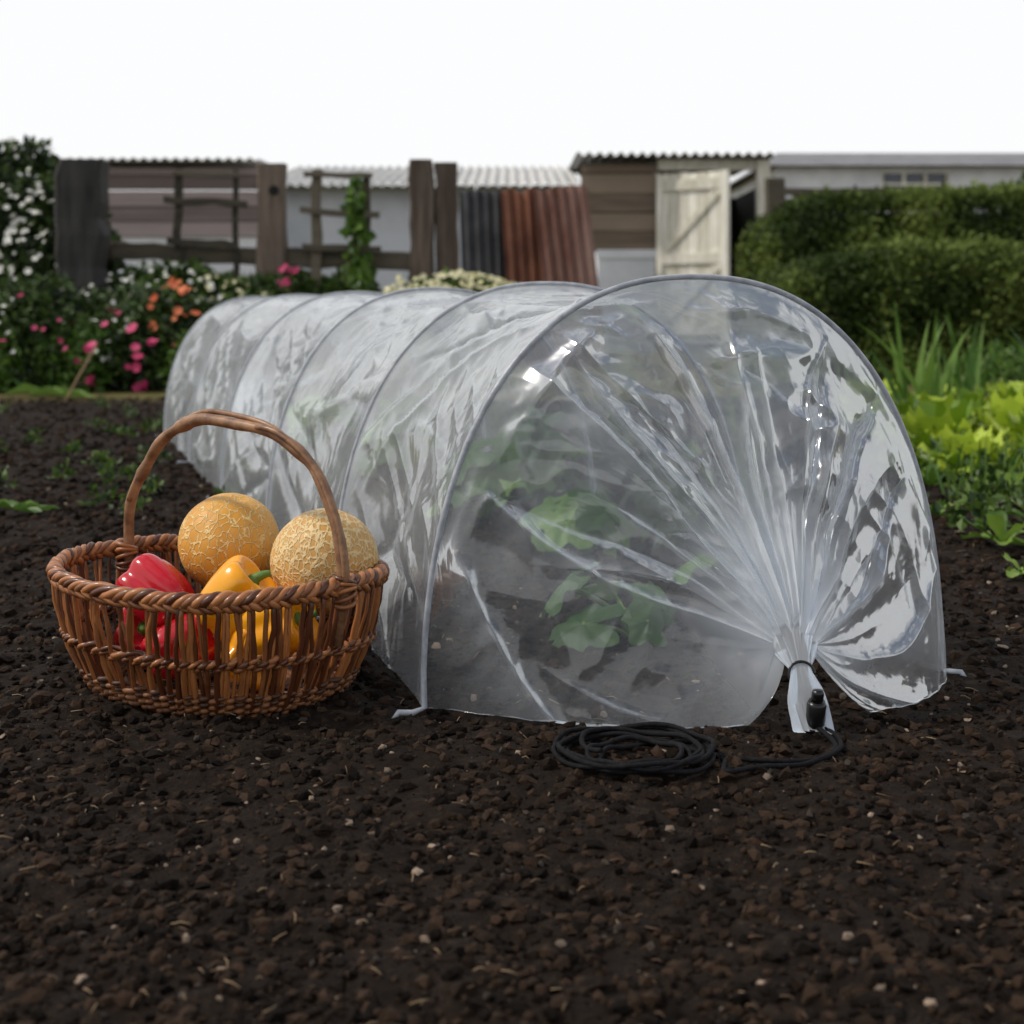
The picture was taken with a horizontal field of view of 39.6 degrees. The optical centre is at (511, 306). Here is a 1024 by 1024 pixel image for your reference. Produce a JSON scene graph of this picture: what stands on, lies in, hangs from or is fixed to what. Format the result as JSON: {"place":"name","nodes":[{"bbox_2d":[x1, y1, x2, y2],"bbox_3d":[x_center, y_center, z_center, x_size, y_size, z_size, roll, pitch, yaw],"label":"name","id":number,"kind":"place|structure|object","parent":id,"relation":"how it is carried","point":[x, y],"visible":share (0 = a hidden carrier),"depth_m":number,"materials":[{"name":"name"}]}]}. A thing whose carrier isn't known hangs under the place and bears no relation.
{"place":"outdoors","nodes":[
{"label":"outdoors","id":0,"kind":"place"},
{"bbox_2d":[0,341,1023,1023],"bbox_3d":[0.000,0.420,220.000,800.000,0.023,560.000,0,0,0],"label":"ground","id":1,"kind":"structure","parent":0,"point":[650,377],"depth_m":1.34,"materials":[{"name":"soil"}]},
{"bbox_2d":[0,382,93,512],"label":"fallen leaf blades","id":2,"kind":"object","parent":1,"relation":"on","point":[29,505],"visible":1,"depth_m":6.47,"materials":[{"name":"green plant"}]},
{"bbox_2d":[0,134,133,292],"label":"white flowering shrub","id":3,"kind":"object","parent":1,"relation":"on","point":[27,232],"visible":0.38,"depth_m":7.96,"materials":[{"name":"green plant"}]},
{"bbox_2d":[64,347,95,401],"bbox_3d":[-1.919,0.300,6.323,0.140,0.245,0.017,0,0,-23],"label":"garden cane","id":4,"kind":"object","parent":1,"relation":"on","point":[79,374],"visible":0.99,"depth_m":6.32,"materials":[{"name":"wood"}]},
{"bbox_2d":[54,159,110,295],"bbox_3d":[-2.352,-0.170,7.801,0.272,1.263,0.208,0,0,0],"label":"dark gate post","id":5,"kind":"object","parent":1,"relation":"on","point":[81,207],"visible":0.56,"depth_m":7.70,"materials":[{"name":"brown wood"}]},
{"bbox_2d":[0,314,237,392],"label":"leafy border plant","id":6,"kind":"object","parent":1,"relation":"on","point":[220,351],"visible":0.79,"depth_m":6.94,"materials":[{"name":"green plant"}]},
{"bbox_2d":[0,269,247,391],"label":"pink rose bush","id":7,"kind":"object","parent":1,"relation":"on","point":[47,305],"visible":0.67,"depth_m":7.03,"materials":[{"name":"green plant"}]},
{"bbox_2d":[0,396,253,513],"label":"weed seedlings","id":8,"kind":"object","parent":1,"relation":"on","point":[110,468],"visible":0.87,"depth_m":3.49,"materials":[{"name":"green plant"}]},
{"bbox_2d":[138,277,200,390],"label":"orange lily plant","id":9,"kind":"object","parent":1,"relation":"on","point":[169,284],"visible":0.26,"depth_m":7.02,"materials":[{"name":"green plant"}]},
{"bbox_2d":[83,254,306,378],"bbox_3d":[-1.707,0.066,7.848,1.206,0.723,0.822,0,0,0],"label":"white phlox plant","id":10,"kind":"object","parent":1,"relation":"on","point":[201,278],"visible":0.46,"depth_m":7.75,"materials":[{"name":"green plant"}]},
{"bbox_2d":[46,409,389,718],"bbox_3d":[-0.325,0.269,1.580,0.407,0.310,0.310,0,0,38],"label":"wicker basket","id":11,"kind":"object","parent":1,"relation":"on","point":[332,658],"visible":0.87,"depth_m":1.46,"materials":[{"name":"brown wicker"}]},
{"bbox_2d":[113,607,144,651],"bbox_3d":[-0.418,0.368,1.614,0.062,0.064,0.088,18,-25,-11],"label":"red bell pepper","id":12,"kind":"object","parent":11,"relation":"in","point":[139,631],"visible":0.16,"depth_m":1.58,"materials":[{"name":"red food"}]},
{"bbox_2d":[115,553,194,626],"bbox_3d":[-0.403,0.319,1.602,0.088,0.065,0.067,32,-12,26],"label":"red bell pepper","id":13,"kind":"object","parent":11,"relation":"in","point":[149,570],"visible":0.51,"depth_m":1.58,"materials":[{"name":"red food"}]},
{"bbox_2d":[141,614,214,679],"bbox_3d":[-0.361,0.373,1.568,0.085,0.064,0.062,-19,0,-38],"label":"red bell pepper","id":14,"kind":"object","parent":11,"relation":"in","point":[210,639],"visible":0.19,"depth_m":1.54,"materials":[{"name":"red food"}]},
{"bbox_2d":[178,493,278,586],"bbox_3d":[-0.330,0.275,1.656,0.115,0.112,0.117,9,14,-23],"label":"cantaloupe melon","id":15,"kind":"object","parent":11,"relation":"in","point":[217,532],"visible":0.66,"depth_m":1.61,"materials":[{"name":"orange food"}]},
{"bbox_2d":[195,555,275,637],"bbox_3d":[-0.296,0.315,1.545,0.073,0.088,0.075,43,2,-4],"label":"orange bell pepper","id":16,"kind":"object","parent":11,"relation":"in","point":[239,573],"visible":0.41,"depth_m":1.52,"materials":[{"name":"orange food"}]},
{"bbox_2d":[230,629,271,690],"bbox_3d":[-0.278,0.376,1.530,0.065,0.068,0.088,29,-15,-10],"label":"orange bell pepper","id":17,"kind":"object","parent":11,"relation":"in","point":[233,642],"visible":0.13,"depth_m":1.50,"materials":[{"name":"orange food"}]},
{"bbox_2d":[242,604,318,655],"bbox_3d":[-0.248,0.341,1.519,0.091,0.068,0.065,-22,-21,21],"label":"orange bell pepper","id":18,"kind":"object","parent":17,"relation":"on","point":[296,613],"visible":0.29,"depth_m":1.49,"materials":[{"name":"orange food"}]},
{"bbox_2d":[270,508,378,614],"bbox_3d":[-0.208,0.283,1.580,0.120,0.115,0.119,-15,-33,12],"label":"cantaloupe melon","id":19,"kind":"object","parent":11,"relation":"in","point":[302,551],"visible":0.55,"depth_m":1.54,"materials":[{"name":"beige food"}]},
{"bbox_2d":[1,159,458,381],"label":"rustic trellis fence","id":20,"kind":"object","parent":1,"relation":"on","point":[430,207],"visible":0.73,"depth_m":7.95,"materials":[{"name":"brown wood"}]},
{"bbox_2d":[245,263,396,381],"bbox_3d":[-1.127,0.091,8.012,1.013,0.671,0.505,0,0,0],"label":"pink lupin plant","id":21,"kind":"object","parent":1,"relation":"on","point":[299,280],"visible":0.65,"depth_m":7.87,"materials":[{"name":"green plant"}]},
{"bbox_2d":[282,394,364,451],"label":"courgette plant","id":22,"kind":"object","parent":1,"relation":"on","point":[315,430],"visible":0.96,"depth_m":4.06,"materials":[{"name":"green plant"}]},
{"bbox_2d":[337,171,378,383],"bbox_3d":[-0.854,-0.167,7.894,0.233,1.181,0.230,0,0,-35],"label":"climbing vine","id":23,"kind":"object","parent":1,"relation":"on","point":[358,270],"visible":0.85,"depth_m":7.86,"materials":[{"name":"green plant"}]},
{"bbox_2d":[353,393,438,478],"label":"courgette plant","id":24,"kind":"object","parent":1,"relation":"on","point":[401,444],"visible":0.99,"depth_m":3.42,"materials":[{"name":"green plant"}]},
{"bbox_2d":[20,152,776,346],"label":"timber outbuilding","id":25,"kind":"structure","parent":1,"relation":"on","point":[684,213],"depth_m":14.97,"materials":[{"name":"brown wood"}]},
{"bbox_2d":[656,170,729,343],"bbox_3d":[1.856,-0.508,14.614,0.860,1.756,0.060,0,0,40],"label":"shed door","id":26,"kind":"structure","parent":25,"relation":"in","point":[693,209],"depth_m":14.60,"materials":[{"name":"white paint"}]},
{"bbox_2d":[381,266,541,389],"bbox_3d":[-0.257,0.109,7.171,0.816,0.634,0.657,0,0,0],"label":"cream yarrow plant","id":27,"kind":"object","parent":1,"relation":"on","point":[432,347],"visible":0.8,"depth_m":7.06,"materials":[{"name":"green plant"}]},
{"bbox_2d":[424,436,520,520],"bbox_3d":[-0.080,0.344,2.788,0.193,0.187,0.232,0,0,0],"label":"courgette plant","id":28,"kind":"object","parent":1,"relation":"on","point":[481,473],"visible":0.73,"depth_m":2.71,"materials":[{"name":"green plant"}]},
{"bbox_2d":[459,190,510,365],"bbox_3d":[-0.173,-0.218,10.205,0.421,1.276,0.242,0,0,0],"label":"corrugated iron sheet","id":29,"kind":"object","parent":1,"relation":"on","point":[482,243],"visible":0.48,"depth_m":10.26,"materials":[{"name":"grey metal"}]},
{"bbox_2d":[0,464,1022,1023],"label":"straw bits","id":30,"kind":"object","parent":1,"relation":"on","point":[476,854],"visible":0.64,"depth_m":1.03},
{"bbox_2d":[0,398,1023,1023],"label":"pebbles","id":31,"kind":"object","parent":1,"relation":"on","point":[650,946],"visible":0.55,"depth_m":1.26,"materials":[{"name":"stone"}]},
{"bbox_2d":[500,187,553,366],"bbox_3d":[0.116,-0.219,10.105,0.401,1.278,0.242,0,0,0],"label":"corrugated iron sheet","id":32,"kind":"object","parent":1,"relation":"on","point":[522,256],"visible":0.71,"depth_m":10.14,"materials":[{"name":"brown metal"}]},
{"bbox_2d":[484,406,614,506],"bbox_3d":[0.078,0.325,3.110,0.294,0.217,0.213,0,0,-43],"label":"courgette plant","id":33,"kind":"object","parent":1,"relation":"on","point":[533,450],"visible":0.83,"depth_m":3.04,"materials":[{"name":"green plant"}]},
{"bbox_2d":[155,274,966,733],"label":"polythene garden tunnel","id":34,"kind":"structure","parent":1,"relation":"on","point":[777,578],"depth_m":1.45,"materials":[{"name":"plastic"}]},
{"bbox_2d":[533,185,607,366],"bbox_3d":[0.413,-0.224,10.035,0.523,1.288,0.242,0,0,0],"label":"corrugated iron sheet","id":35,"kind":"object","parent":1,"relation":"on","point":[577,337],"visible":0.91,"depth_m":10.05,"materials":[{"name":"brown metal"}]},
{"bbox_2d":[519,489,634,557],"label":"courgette plant","id":36,"kind":"object","parent":1,"relation":"on","point":[587,522],"visible":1,"depth_m":2.39,"materials":[{"name":"green plant"}]},
{"bbox_2d":[541,562,675,651],"bbox_3d":[0.113,0.380,1.780,0.142,0.103,0.253,0,0,-8],"label":"courgette plant","id":37,"kind":"object","parent":1,"relation":"on","point":[642,618],"visible":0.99,"depth_m":1.74,"materials":[{"name":"green plant"}]},
{"bbox_2d":[595,250,656,352],"bbox_3d":[1.048,-0.052,13.312,0.549,0.943,0.655,0,0,0],"label":"white water tank","id":38,"kind":"object","parent":1,"relation":"on","point":[629,328],"visible":0.71,"depth_m":13.00,"materials":[{"name":"white plastic"}]},
{"bbox_2d":[670,551,714,583],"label":"courgette plant","id":39,"kind":"object","parent":1,"relation":"on","point":[682,574],"visible":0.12,"depth_m":2.16,"materials":[{"name":"green plant"}]},
{"bbox_2d":[551,721,843,774],"bbox_3d":[0.175,0.407,1.318,0.279,0.018,0.143,0,0,0],"label":"black rope coil","id":40,"kind":"object","parent":1,"relation":"on","point":[642,731],"visible":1,"depth_m":1.30,"materials":[{"name":"black rubber"}]},
{"bbox_2d":[764,178,785,260],"bbox_3d":[2.210,-0.328,11.949,0.168,1.501,0.122,0,0,0],"label":"wooden gate post","id":41,"kind":"object","parent":1,"relation":"on","point":[774,192],"visible":0.22,"depth_m":11.89,"materials":[{"name":"brown wood"}]},
{"bbox_2d":[722,335,1023,399],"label":"garden weed patch","id":42,"kind":"object","parent":1,"relation":"on","point":[800,384],"visible":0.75,"depth_m":6.49,"materials":[{"name":"green plant"}]},
{"bbox_2d":[730,153,1023,212],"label":"white cottage","id":43,"kind":"structure","parent":1,"relation":"on","point":[840,170],"depth_m":26.12,"materials":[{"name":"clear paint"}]},
{"bbox_2d":[884,174,944,188],"bbox_3d":[7.380,-2.235,26.125,1.240,0.410,0.010,0,0,0],"label":"window glass","id":44,"kind":"structure","parent":43,"relation":"in","point":[888,178],"depth_m":26.12,"materials":[{"name":"grey glass"}]},
{"bbox_2d":[882,174,948,187],"bbox_3d":[7.380,-2.235,26.088,1.240,0.408,0.055,0,0,0],"label":"window frame","id":45,"kind":"structure","parent":43,"relation":"in","point":[903,183],"depth_m":26.07,"materials":[{"name":"white paint"}]},
{"bbox_2d":[731,178,1023,355],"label":"clipped hedge","id":46,"kind":"object","parent":1,"relation":"on","point":[823,221],"visible":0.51,"depth_m":11.01,"materials":[{"name":"green plant"}]},
{"bbox_2d":[734,230,1023,384],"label":"clipped hedge","id":47,"kind":"object","parent":1,"relation":"on","point":[844,302],"visible":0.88,"depth_m":7.73,"materials":[{"name":"green plant"}]},
{"bbox_2d":[785,188,1012,212],"bbox_3d":[5.299,-0.331,12.983,5.806,1.510,0.108,0,0,0],"label":"post and rail fence","id":48,"kind":"object","parent":1,"relation":"on","point":[792,192],"visible":0.07,"depth_m":12.93,"materials":[{"name":"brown wood"}]},
{"bbox_2d":[855,301,970,416],"bbox_3d":[1.376,0.200,4.663,0.296,0.440,0.492,0,0,45],"label":"gladiolus clump","id":49,"kind":"object","parent":1,"relation":"on","point":[930,378],"visible":0.57,"depth_m":4.60,"materials":[{"name":"green plant"}]},
{"bbox_2d":[827,337,1023,499],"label":"tall grass tuft","id":50,"kind":"object","parent":1,"relation":"on","point":[847,370],"visible":0.61,"depth_m":3.21,"materials":[{"name":"green plant"}]},
{"bbox_2d":[828,375,1023,480],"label":"lettuce row","id":51,"kind":"object","parent":1,"relation":"on","point":[949,422],"visible":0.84,"depth_m":3.90,"materials":[{"name":"green plant"}]},
{"bbox_2d":[866,439,1023,530],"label":"garden weeds","id":52,"kind":"object","parent":1,"relation":"on","point":[978,501],"visible":0.84,"depth_m":2.93,"materials":[{"name":"green plant"}]},
{"bbox_2d":[901,463,1023,577],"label":"spinach plants","id":53,"kind":"object","parent":1,"relation":"on","point":[997,522],"visible":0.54,"depth_m":2.53,"materials":[{"name":"green plant"}]},
{"bbox_2d":[941,306,1023,391],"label":"gladiolus clump","id":54,"kind":"object","parent":1,"relation":"on","point":[972,369],"visible":0.6,"depth_m":5.31,"materials":[{"name":"green plant"}]},
{"bbox_2d":[0,0,1023,190],"label":"sky","id":55,"kind":"structure","parent":0,"point":[294,83],"materials":[{"name":"white"}]},
{"bbox_2d":[994,169,1023,212],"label":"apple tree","id":56,"kind":"object","parent":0,"point":[1018,181],"visible":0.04,"depth_m":15.15,"materials":[{"name":"green plant"}]}
]}

